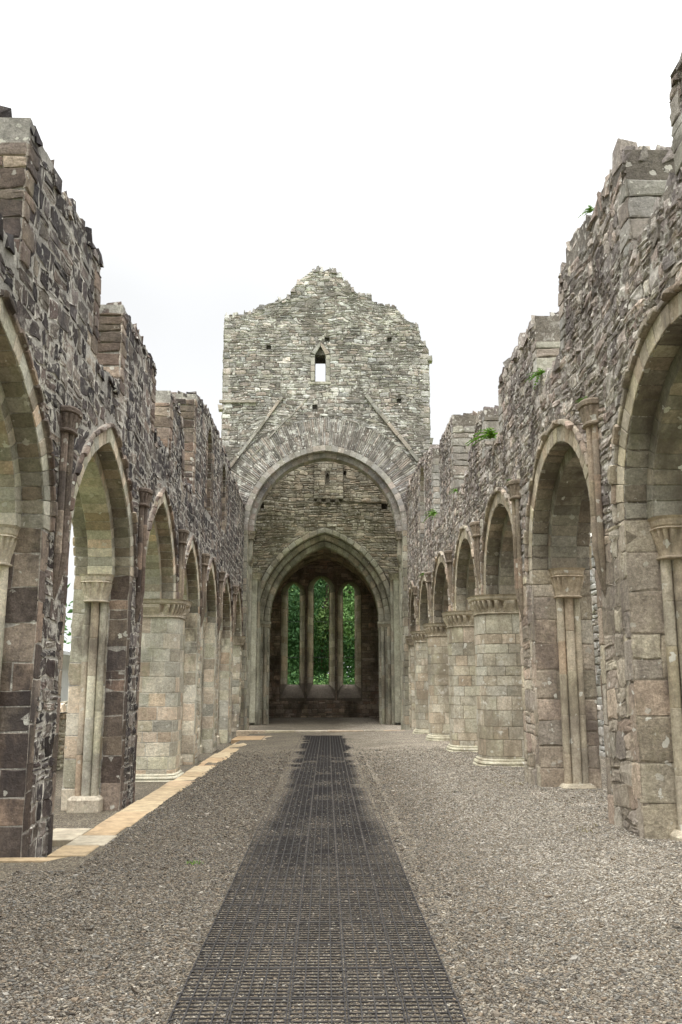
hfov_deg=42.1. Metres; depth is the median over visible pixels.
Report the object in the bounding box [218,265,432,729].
crossing tower
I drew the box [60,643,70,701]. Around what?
shed
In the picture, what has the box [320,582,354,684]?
broadleaf tree
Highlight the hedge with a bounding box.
[287,671,354,684]
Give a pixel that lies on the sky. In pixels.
(444, 157)
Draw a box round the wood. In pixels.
[65,583,354,684]
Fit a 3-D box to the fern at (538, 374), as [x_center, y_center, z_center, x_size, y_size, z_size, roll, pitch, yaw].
[2.788,-1.939,12.726,0.295,0.171,0.531,0,-11,-1]
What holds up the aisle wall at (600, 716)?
on the ground
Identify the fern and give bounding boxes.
[424,509,437,520]
[466,427,497,445]
[525,368,544,388]
[578,205,593,217]
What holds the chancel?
on the ground
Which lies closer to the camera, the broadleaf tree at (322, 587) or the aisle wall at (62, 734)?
the aisle wall at (62, 734)
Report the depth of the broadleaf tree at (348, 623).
56.99 m
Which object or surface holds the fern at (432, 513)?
attached to the arcade wall at (501, 654)
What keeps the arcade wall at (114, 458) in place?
on the ground
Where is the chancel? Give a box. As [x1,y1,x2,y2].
[269,548,378,716]
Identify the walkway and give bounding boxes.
[166,735,467,1023]
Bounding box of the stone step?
[236,730,404,735]
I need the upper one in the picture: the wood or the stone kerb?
the wood
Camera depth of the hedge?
53.34 m
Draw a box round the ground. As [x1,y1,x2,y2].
[0,717,681,1023]
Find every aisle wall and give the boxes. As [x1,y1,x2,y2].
[56,701,67,770]
[589,533,605,756]
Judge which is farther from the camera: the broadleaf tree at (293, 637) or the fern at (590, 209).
the broadleaf tree at (293, 637)
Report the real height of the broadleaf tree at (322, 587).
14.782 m
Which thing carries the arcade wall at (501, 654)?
on the ground
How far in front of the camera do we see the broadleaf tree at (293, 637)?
55.96 m
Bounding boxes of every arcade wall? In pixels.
[0,105,245,857]
[405,52,681,841]
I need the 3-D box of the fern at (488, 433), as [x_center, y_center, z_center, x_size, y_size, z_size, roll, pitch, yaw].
[2.570,-1.370,16.168,0.572,0.272,0.764,0,-11,-1]
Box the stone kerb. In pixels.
[0,736,271,862]
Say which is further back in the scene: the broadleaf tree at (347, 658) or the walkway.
the broadleaf tree at (347, 658)
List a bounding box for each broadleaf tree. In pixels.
[287,578,352,684]
[287,580,321,684]
[297,580,354,681]
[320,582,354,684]
[321,584,354,683]
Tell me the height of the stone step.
0.170 m
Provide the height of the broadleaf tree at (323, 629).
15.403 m
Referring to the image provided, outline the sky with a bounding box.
[0,0,681,676]
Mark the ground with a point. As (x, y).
(359, 742)
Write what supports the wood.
on the ground

